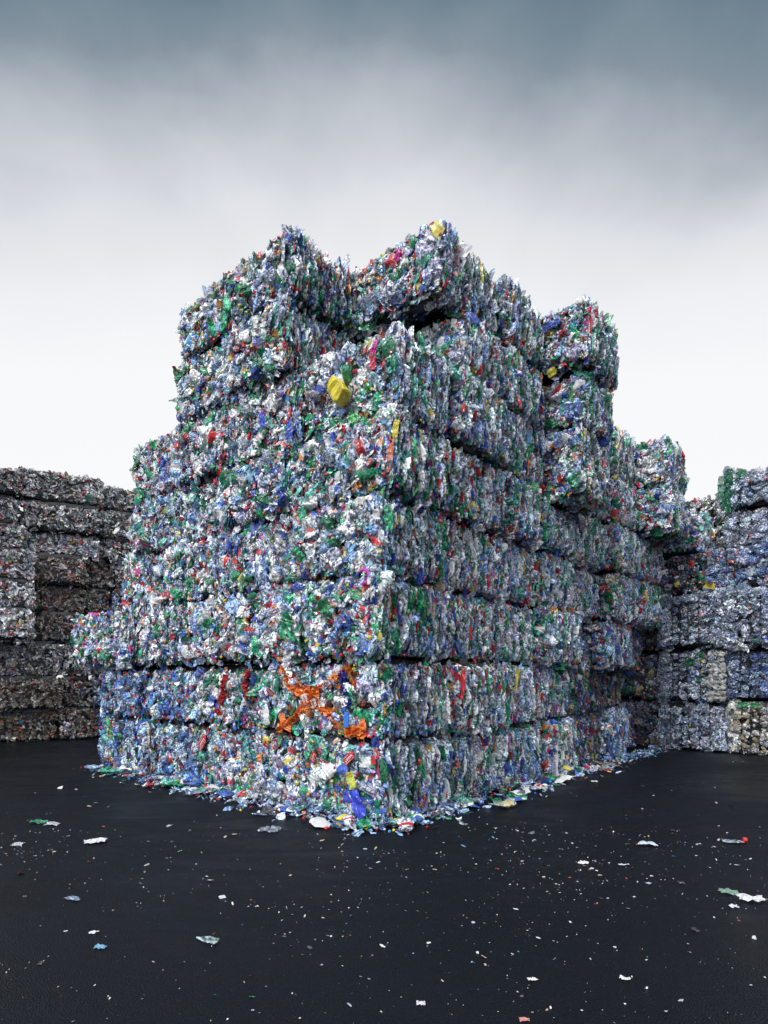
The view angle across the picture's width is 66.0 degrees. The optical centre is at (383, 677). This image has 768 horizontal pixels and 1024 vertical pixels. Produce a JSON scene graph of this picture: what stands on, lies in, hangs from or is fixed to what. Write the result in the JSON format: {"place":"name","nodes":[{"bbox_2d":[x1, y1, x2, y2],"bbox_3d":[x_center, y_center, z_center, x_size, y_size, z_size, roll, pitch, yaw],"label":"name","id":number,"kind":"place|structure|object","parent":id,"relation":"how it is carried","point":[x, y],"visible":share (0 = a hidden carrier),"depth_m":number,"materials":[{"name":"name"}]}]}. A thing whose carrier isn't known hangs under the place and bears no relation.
{"place":"outdoors","nodes":[
{"label":"outdoors","id":0,"kind":"place"},
{"bbox_2d":[0,694,767,1023],"bbox_3d":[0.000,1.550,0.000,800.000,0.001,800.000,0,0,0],"label":"ground","id":1,"kind":"structure","parent":0,"point":[170,968],"depth_m":4.04,"materials":[{"name":"black asphalt"}]},
{"bbox_2d":[0,707,60,741],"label":"plastic bale","id":2,"kind":"object","parent":1,"relation":"on","point":[27,725],"visible":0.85,"depth_m":14.35},
{"bbox_2d":[0,676,64,712],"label":"plastic bale","id":3,"kind":"object","parent":2,"relation":"on","point":[28,692],"visible":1,"depth_m":14.15},
{"bbox_2d":[0,640,63,676],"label":"plastic bale","id":4,"kind":"object","parent":3,"relation":"on","point":[38,658],"visible":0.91,"depth_m":14.30},
{"bbox_2d":[0,605,36,644],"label":"plastic bale","id":5,"kind":"object","parent":4,"relation":"on","point":[17,625],"visible":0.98,"depth_m":13.66},
{"bbox_2d":[0,577,37,612],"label":"plastic bale","id":6,"kind":"object","parent":5,"relation":"on","point":[18,592],"visible":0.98,"depth_m":13.91},
{"bbox_2d":[0,547,37,582],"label":"plastic bale","id":7,"kind":"object","parent":6,"relation":"on","point":[17,563],"visible":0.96,"depth_m":13.92},
{"bbox_2d":[57,706,95,738],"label":"plastic bale","id":8,"kind":"object","parent":1,"relation":"on","point":[76,722],"visible":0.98,"depth_m":14.74},
{"bbox_2d":[59,676,93,707],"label":"plastic bale","id":9,"kind":"object","parent":8,"relation":"on","point":[77,692],"visible":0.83,"depth_m":14.86},
{"bbox_2d":[57,642,90,678],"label":"plastic bale","id":10,"kind":"object","parent":9,"relation":"on","point":[69,669],"visible":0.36,"depth_m":14.80},
{"bbox_2d":[31,611,81,644],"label":"plastic bale","id":11,"kind":"object","parent":10,"relation":"on","point":[57,626],"visible":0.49,"depth_m":14.60},
{"bbox_2d":[32,584,88,615],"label":"plastic bale","id":12,"kind":"object","parent":11,"relation":"on","point":[74,599],"visible":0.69,"depth_m":14.83},
{"bbox_2d":[33,551,89,589],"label":"plastic bale","id":13,"kind":"object","parent":12,"relation":"on","point":[70,571],"visible":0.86,"depth_m":14.64},
{"bbox_2d":[25,530,102,565],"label":"plastic bale","id":14,"kind":"object","parent":13,"relation":"on","point":[87,548],"visible":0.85,"depth_m":14.78},
{"bbox_2d":[16,499,103,538],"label":"plastic bale","id":15,"kind":"object","parent":14,"relation":"on","point":[51,517],"visible":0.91,"depth_m":14.61},
{"bbox_2d":[17,465,104,510],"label":"plastic bale","id":16,"kind":"object","parent":15,"relation":"on","point":[54,486],"visible":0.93,"depth_m":14.62},
{"bbox_2d":[97,715,171,775],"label":"plastic bale","id":17,"kind":"object","parent":1,"relation":"on","point":[127,741],"visible":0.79,"depth_m":9.43,"materials":[{"name":"plastic"}]},
{"bbox_2d":[97,666,159,720],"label":"plastic bale","id":18,"kind":"object","parent":17,"relation":"on","point":[123,693],"visible":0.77,"depth_m":9.67,"materials":[{"name":"plastic"}]},
{"bbox_2d":[70,605,157,673],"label":"plastic bale","id":19,"kind":"object","parent":18,"relation":"on","point":[107,639],"visible":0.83,"depth_m":9.75,"materials":[{"name":"plastic"}]},
{"bbox_2d":[153,720,229,783],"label":"plastic bale","id":20,"kind":"object","parent":1,"relation":"on","point":[183,749],"visible":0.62,"depth_m":8.64,"materials":[{"name":"plastic"}]},
{"bbox_2d":[145,663,232,726],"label":"plastic bale","id":21,"kind":"object","parent":20,"relation":"on","point":[179,694],"visible":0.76,"depth_m":8.76,"materials":[{"name":"plastic"}]},
{"bbox_2d":[134,602,237,667],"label":"plastic bale","id":22,"kind":"object","parent":21,"relation":"on","point":[165,635],"visible":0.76,"depth_m":8.81,"materials":[{"name":"plastic"}]},
{"bbox_2d":[121,552,175,610],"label":"plastic bale","id":23,"kind":"object","parent":22,"relation":"on","point":[144,584],"visible":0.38,"depth_m":9.45,"materials":[{"name":"plastic"}]},
{"bbox_2d":[125,488,180,559],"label":"plastic bale","id":24,"kind":"object","parent":23,"relation":"on","point":[152,529],"visible":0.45,"depth_m":9.29,"materials":[{"name":"plastic"}]},
{"bbox_2d":[129,426,189,505],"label":"plastic bale","id":25,"kind":"object","parent":24,"relation":"on","point":[152,477],"visible":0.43,"depth_m":9.33,"materials":[{"name":"plastic"}]},
{"bbox_2d":[163,530,225,606],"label":"plastic bale","id":26,"kind":"object","parent":22,"relation":"on","point":[192,571],"visible":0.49,"depth_m":8.44,"materials":[{"name":"plastic"}]},
{"bbox_2d":[173,479,233,543],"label":"plastic bale","id":27,"kind":"object","parent":26,"relation":"on","point":[198,522],"visible":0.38,"depth_m":8.51,"materials":[{"name":"plastic"}]},
{"bbox_2d":[169,403,232,493],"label":"plastic bale","id":28,"kind":"object","parent":27,"relation":"on","point":[201,450],"visible":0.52,"depth_m":8.40,"materials":[{"name":"plastic"}]},
{"bbox_2d":[168,336,237,425],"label":"plastic bale","id":29,"kind":"object","parent":28,"relation":"on","point":[199,385],"visible":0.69,"depth_m":8.32,"materials":[{"name":"plastic"}]},
{"bbox_2d":[175,277,232,364],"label":"plastic bale","id":30,"kind":"object","parent":29,"relation":"on","point":[202,327],"visible":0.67,"depth_m":8.24,"materials":[{"name":"plastic"}]},
{"bbox_2d":[207,725,301,803],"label":"plastic bale","id":31,"kind":"object","parent":1,"relation":"on","point":[245,759],"visible":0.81,"depth_m":7.56,"materials":[{"name":"plastic"}]},
{"bbox_2d":[202,663,299,732],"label":"plastic bale","id":32,"kind":"object","parent":31,"relation":"on","point":[244,696],"visible":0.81,"depth_m":7.71,"materials":[{"name":"plastic"}]},
{"bbox_2d":[186,591,297,667],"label":"plastic bale","id":33,"kind":"object","parent":32,"relation":"on","point":[228,630],"visible":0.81,"depth_m":7.77,"materials":[{"name":"plastic"}]},
{"bbox_2d":[219,514,294,598],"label":"plastic bale","id":34,"kind":"object","parent":33,"relation":"on","point":[249,563],"visible":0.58,"depth_m":7.54,"materials":[{"name":"plastic"}]},
{"bbox_2d":[212,437,292,536],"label":"plastic bale","id":35,"kind":"object","parent":34,"relation":"on","point":[253,495],"visible":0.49,"depth_m":7.55,"materials":[{"name":"plastic"}]},
{"bbox_2d":[227,370,315,468],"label":"plastic bale","id":36,"kind":"object","parent":35,"relation":"on","point":[271,417],"visible":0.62,"depth_m":7.46,"materials":[{"name":"plastic"}]},
{"bbox_2d":[218,292,355,402],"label":"plastic bale","id":37,"kind":"object","parent":36,"relation":"on","point":[279,338],"visible":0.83,"depth_m":7.38,"materials":[{"name":"plastic"}]},
{"bbox_2d":[223,224,358,338],"bbox_3d":[-1.232,-5.022,7.931,1.558,1.015,1.500,0,0,40],"label":"plastic bale","id":38,"kind":"object","parent":37,"relation":"on","point":[298,269],"visible":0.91,"depth_m":7.46,"materials":[{"name":"plastic"}]},
{"bbox_2d":[280,732,453,826],"bbox_3d":[-0.216,1.130,7.080,1.733,1.115,1.492,1,0,41],"label":"plastic bale","id":39,"kind":"object","parent":1,"relation":"on","point":[374,777],"visible":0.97,"depth_m":6.57,"materials":[{"name":"plastic"}]},
{"bbox_2d":[275,657,451,743],"bbox_3d":[-0.259,0.274,7.128,1.899,1.061,1.429,1,0,40],"label":"plastic bale","id":40,"kind":"object","parent":39,"relation":"on","point":[382,698],"visible":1,"depth_m":6.57,"materials":[{"name":"plastic"}]},
{"bbox_2d":[257,568,449,668],"bbox_3d":[-0.358,-0.628,7.131,2.075,1.093,1.588,0,0,40],"label":"plastic bale","id":41,"kind":"object","parent":40,"relation":"on","point":[373,616],"visible":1,"depth_m":6.52,"materials":[{"name":"plastic"}]},
{"bbox_2d":[286,486,453,593],"bbox_3d":[-0.152,-1.504,7.080,1.791,1.132,1.495,1,1,41],"label":"plastic bale","id":42,"kind":"object","parent":41,"relation":"on","point":[376,531],"visible":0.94,"depth_m":6.56,"materials":[{"name":"plastic"}]},
{"bbox_2d":[285,402,455,519],"bbox_3d":[-0.147,-2.378,7.082,1.948,1.103,1.417,0,0,41],"label":"plastic bale","id":43,"kind":"object","parent":42,"relation":"on","point":[406,462],"visible":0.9,"depth_m":6.56,"materials":[{"name":"plastic"}]},
{"bbox_2d":[300,321,453,441],"bbox_3d":[-0.184,-3.320,7.127,1.763,1.217,1.352,0,0,40],"label":"plastic bale","id":44,"kind":"object","parent":43,"relation":"on","point":[408,371],"visible":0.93,"depth_m":6.64,"materials":[{"name":"plastic"}]},
{"bbox_2d":[0,744,766,1022],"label":"litter","id":45,"kind":"object","parent":1,"relation":"on","point":[267,808],"visible":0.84,"depth_m":6.79,"materials":[{"name":"plastic"}]},
{"bbox_2d":[431,732,496,802],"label":"plastic bale","id":46,"kind":"object","parent":1,"relation":"on","point":[473,767],"visible":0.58,"depth_m":7.45,"materials":[{"name":"plastic"}]},
{"bbox_2d":[433,658,510,736],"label":"plastic bale","id":47,"kind":"object","parent":46,"relation":"on","point":[479,694],"visible":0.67,"depth_m":7.42,"materials":[{"name":"plastic"}]},
{"bbox_2d":[421,588,495,663],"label":"plastic bale","id":48,"kind":"object","parent":47,"relation":"on","point":[470,630],"visible":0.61,"depth_m":7.54,"materials":[{"name":"plastic"}]},
{"bbox_2d":[445,520,502,597],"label":"plastic bale","id":49,"kind":"object","parent":48,"relation":"on","point":[474,557],"visible":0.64,"depth_m":7.58,"materials":[{"name":"plastic"}]},
{"bbox_2d":[445,447,509,536],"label":"plastic bale","id":50,"kind":"object","parent":49,"relation":"on","point":[479,502],"visible":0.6,"depth_m":7.54,"materials":[{"name":"plastic"}]},
{"bbox_2d":[440,364,511,470],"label":"plastic bale","id":51,"kind":"object","parent":50,"relation":"on","point":[478,425],"visible":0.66,"depth_m":7.30,"materials":[{"name":"plastic"}]},
{"bbox_2d":[415,306,505,399],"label":"plastic bale","id":52,"kind":"object","parent":51,"relation":"on","point":[462,338],"visible":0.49,"depth_m":7.43,"materials":[{"name":"plastic"}]},
{"bbox_2d":[351,219,499,341],"bbox_3d":[0.537,-5.000,7.921,1.697,1.090,1.647,0,0,41],"label":"plastic bale","id":53,"kind":"object","parent":52,"relation":"on","point":[432,272],"visible":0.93,"depth_m":7.40,"materials":[{"name":"plastic"}]},
{"bbox_2d":[495,719,542,792],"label":"plastic bale","id":54,"kind":"object","parent":1,"relation":"on","point":[519,750],"visible":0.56,"depth_m":8.26,"materials":[{"name":"plastic"}]},
{"bbox_2d":[489,661,536,723],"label":"plastic bale","id":55,"kind":"object","parent":54,"relation":"on","point":[522,699],"visible":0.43,"depth_m":8.42,"materials":[{"name":"plastic"}]},
{"bbox_2d":[476,593,537,664],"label":"plastic bale","id":56,"kind":"object","parent":55,"relation":"on","point":[514,640],"visible":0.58,"depth_m":8.44,"materials":[{"name":"plastic"}]},
{"bbox_2d":[483,540,538,607],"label":"plastic bale","id":57,"kind":"object","parent":56,"relation":"on","point":[517,573],"visible":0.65,"depth_m":8.56,"materials":[{"name":"plastic"}]},
{"bbox_2d":[484,472,542,552],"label":"plastic bale","id":58,"kind":"object","parent":57,"relation":"on","point":[522,526],"visible":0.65,"depth_m":8.37,"materials":[{"name":"plastic"}]},
{"bbox_2d":[489,410,545,492],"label":"plastic bale","id":59,"kind":"object","parent":58,"relation":"on","point":[526,452],"visible":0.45,"depth_m":8.49,"materials":[{"name":"plastic"}]},
{"bbox_2d":[501,343,546,428],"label":"plastic bale","id":60,"kind":"object","parent":59,"relation":"on","point":[523,396],"visible":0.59,"depth_m":8.35,"materials":[{"name":"plastic"}]},
{"bbox_2d":[493,274,545,367],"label":"plastic bale","id":61,"kind":"object","parent":60,"relation":"on","point":[521,322],"visible":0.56,"depth_m":8.33,"materials":[{"name":"plastic"}]},
{"bbox_2d":[536,717,580,777],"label":"plastic bale","id":62,"kind":"object","parent":1,"relation":"on","point":[560,744],"visible":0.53,"depth_m":9.19,"materials":[{"name":"plastic"}]},
{"bbox_2d":[516,662,570,724],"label":"plastic bale","id":63,"kind":"object","parent":62,"relation":"on","point":[552,688],"visible":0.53,"depth_m":9.31,"materials":[{"name":"plastic"}]},
{"bbox_2d":[517,602,584,675],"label":"plastic bale","id":64,"kind":"object","parent":63,"relation":"on","point":[559,644],"visible":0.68,"depth_m":9.10,"materials":[{"name":"plastic"}]},
{"bbox_2d":[518,550,575,613],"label":"plastic bale","id":65,"kind":"object","parent":64,"relation":"on","point":[555,577],"visible":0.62,"depth_m":9.23,"materials":[{"name":"plastic"}]},
{"bbox_2d":[517,493,584,562],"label":"plastic bale","id":66,"kind":"object","parent":65,"relation":"on","point":[560,532],"visible":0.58,"depth_m":9.21,"materials":[{"name":"plastic"}]},
{"bbox_2d":[541,421,613,515],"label":"plastic bale","id":67,"kind":"object","parent":66,"relation":"on","point":[576,469],"visible":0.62,"depth_m":8.88,"materials":[{"name":"plastic"}]},
{"bbox_2d":[530,370,613,446],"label":"plastic bale","id":68,"kind":"object","parent":67,"relation":"on","point":[586,401],"visible":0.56,"depth_m":8.88,"materials":[{"name":"plastic"}]},
{"bbox_2d":[535,294,619,392],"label":"plastic bale","id":69,"kind":"object","parent":68,"relation":"on","point":[581,334],"visible":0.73,"depth_m":8.79,"materials":[{"name":"plastic"}]},
{"bbox_2d":[560,712,601,765],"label":"plastic bale","id":70,"kind":"object","parent":1,"relation":"on","point":[589,728],"visible":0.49,"depth_m":10.55,"materials":[{"name":"plastic"}]},
{"bbox_2d":[567,661,590,713],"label":"plastic bale","id":71,"kind":"object","parent":70,"relation":"on","point":[579,676],"visible":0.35,"depth_m":10.65,"materials":[{"name":"plastic"}]},
{"bbox_2d":[588,706,629,759],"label":"plastic bale","id":72,"kind":"object","parent":1,"relation":"on","point":[614,730],"visible":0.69,"depth_m":11.25,"materials":[{"name":"plastic"}]},
{"bbox_2d":[588,669,605,709],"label":"plastic bale","id":73,"kind":"object","parent":72,"relation":"on","point":[597,694],"visible":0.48,"depth_m":11.83,"materials":[{"name":"plastic"}]},
{"bbox_2d":[579,619,634,672],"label":"plastic bale","id":74,"kind":"object","parent":73,"relation":"on","point":[607,646],"visible":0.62,"depth_m":11.14,"materials":[{"name":"plastic"}]},
{"bbox_2d":[592,572,640,624],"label":"plastic bale","id":75,"kind":"object","parent":74,"relation":"on","point":[618,595],"visible":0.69,"depth_m":11.04,"materials":[{"name":"plastic"}]},
{"bbox_2d":[588,522,643,578],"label":"plastic bale","id":76,"kind":"object","parent":75,"relation":"on","point":[623,554],"visible":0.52,"depth_m":10.98,"materials":[{"name":"plastic"}]},
{"bbox_2d":[601,474,639,531],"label":"plastic bale","id":77,"kind":"object","parent":76,"relation":"on","point":[622,509],"visible":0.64,"depth_m":11.03,"materials":[{"name":"plastic"}]},
{"bbox_2d":[609,426,636,485],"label":"plastic bale","id":78,"kind":"object","parent":77,"relation":"on","point":[622,450],"visible":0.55,"depth_m":11.15,"materials":[{"name":"plastic"}]},
{"bbox_2d":[604,701,636,748],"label":"plastic bale","id":79,"kind":"object","parent":1,"relation":"on","point":[631,712],"visible":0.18,"depth_m":12.86,"materials":[{"name":"plastic"}]},
{"bbox_2d":[603,670,624,706],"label":"plastic bale","id":80,"kind":"object","parent":79,"relation":"on","point":[613,685],"visible":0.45,"depth_m":12.85,"materials":[{"name":"plastic"}]},
{"bbox_2d":[605,628,642,673],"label":"plastic bale","id":81,"kind":"object","parent":80,"relation":"on","point":[636,640],"visible":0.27,"depth_m":12.68,"materials":[{"name":"plastic"}]},
{"bbox_2d":[630,578,667,631],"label":"plastic bale","id":82,"kind":"object","parent":81,"relation":"on","point":[651,616],"visible":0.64,"depth_m":12.18,"materials":[{"name":"plastic"}]},
{"bbox_2d":[635,537,664,585],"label":"plastic bale","id":83,"kind":"object","parent":82,"relation":"on","point":[651,564],"visible":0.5,"depth_m":12.19,"materials":[{"name":"plastic"}]},
{"bbox_2d":[634,480,690,546],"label":"plastic bale","id":84,"kind":"object","parent":83,"relation":"on","point":[663,516],"visible":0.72,"depth_m":11.53,"materials":[{"name":"plastic"}]},
{"bbox_2d":[631,434,689,495],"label":"plastic bale","id":85,"kind":"object","parent":84,"relation":"on","point":[660,462],"visible":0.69,"depth_m":11.55,"materials":[{"name":"plastic"}]},
{"bbox_2d":[619,697,660,746],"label":"plastic bale","id":86,"kind":"object","parent":1,"relation":"on","point":[646,716],"visible":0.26,"depth_m":13.37,"materials":[{"name":"plastic"}]},
{"bbox_2d":[618,652,659,700],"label":"plastic bale","id":87,"kind":"object","parent":86,"relation":"on","point":[641,683],"visible":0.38,"depth_m":13.38,"materials":[{"name":"plastic"}]},
{"bbox_2d":[656,700,728,751],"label":"plastic bale","id":88,"kind":"object","parent":1,"relation":"on","point":[685,724],"visible":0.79,"depth_m":12.51,"materials":[{"name":"plastic"}]},
{"bbox_2d":[655,646,729,704],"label":"plastic bale","id":89,"kind":"object","parent":88,"relation":"on","point":[689,675],"visible":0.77,"depth_m":12.52,"materials":[{"name":"plastic"}]},
{"bbox_2d":[657,587,726,653],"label":"plastic bale","id":90,"kind":"object","parent":89,"relation":"on","point":[694,621],"visible":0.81,"depth_m":12.45,"materials":[{"name":"plastic"}]},
{"bbox_2d":[657,550,710,596],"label":"plastic bale","id":91,"kind":"object","parent":90,"relation":"on","point":[684,574],"visible":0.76,"depth_m":12.80,"materials":[{"name":"plastic"}]},
{"bbox_2d":[660,513,714,559],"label":"plastic bale","id":92,"kind":"object","parent":91,"relation":"on","point":[701,534],"visible":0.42,"depth_m":12.79,"materials":[{"name":"plastic"}]},
{"bbox_2d":[725,698,767,754],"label":"plastic bale","id":93,"kind":"object","parent":1,"relation":"on","point":[747,727],"visible":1,"depth_m":11.93,"materials":[{"name":"plastic"}]},
{"bbox_2d":[725,647,767,700],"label":"plastic bale","id":94,"kind":"object","parent":93,"relation":"on","point":[747,679],"visible":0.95,"depth_m":11.97,"materials":[{"name":"plastic"}]},
{"bbox_2d":[720,580,767,652],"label":"plastic bale","id":95,"kind":"object","parent":94,"relation":"on","point":[744,623],"visible":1,"depth_m":11.79,"materials":[{"name":"plastic"}]},
{"bbox_2d":[703,540,767,592],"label":"plastic bale","id":96,"kind":"object","parent":95,"relation":"on","point":[734,567],"visible":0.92,"depth_m":12.06,"materials":[{"name":"plastic"}]},
{"bbox_2d":[723,506,767,548],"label":"plastic bale","id":97,"kind":"object","parent":96,"relation":"on","point":[747,527],"visible":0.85,"depth_m":12.21,"materials":[{"name":"plastic"}]},
{"bbox_2d":[715,466,767,516],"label":"plastic bale","id":98,"kind":"object","parent":97,"relation":"on","point":[739,489],"visible":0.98,"depth_m":12.28,"materials":[{"name":"plastic"}]},
{"bbox_2d":[0,0,767,679],"label":"sky","id":99,"kind":"structure","parent":0,"point":[614,153],"materials":[{"name":"white"}]},
{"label":"plastic bale","id":100,"kind":"object","parent":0,"visible":0},
{"bbox_2d":[560,568,599,623],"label":"plastic bale","id":101,"kind":"object","parent":100,"relation":"on","point":[586,588],"visible":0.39,"depth_m":10.62,"materials":[{"name":"plastic"}]},
{"bbox_2d":[563,513,607,573],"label":"plastic bale","id":102,"kind":"object","parent":101,"relation":"on","point":[593,542],"visible":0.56,"depth_m":10.39,"materials":[{"name":"plastic"}]},
{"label":"plastic bale","id":103,"kind":"object","parent":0,"visible":0},
{"bbox_2d":[109,587,123,610],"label":"plastic bale","id":104,"kind":"object","parent":103,"relation":"on","point":[117,594],"visible":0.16,"depth_m":15.38},
{"bbox_2d":[110,563,125,590],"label":"plastic bale","id":105,"kind":"object","parent":104,"relation":"on","point":[118,575],"visible":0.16,"depth_m":15.50},
{"bbox_2d":[99,538,132,564],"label":"plastic bale","id":106,"kind":"object","parent":105,"relation":"on","point":[114,551],"visible":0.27,"depth_m":15.40},
{"bbox_2d":[97,510,131,541],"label":"plastic bale","id":107,"kind":"object","parent":106,"relation":"on","point":[116,525],"visible":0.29,"depth_m":15.35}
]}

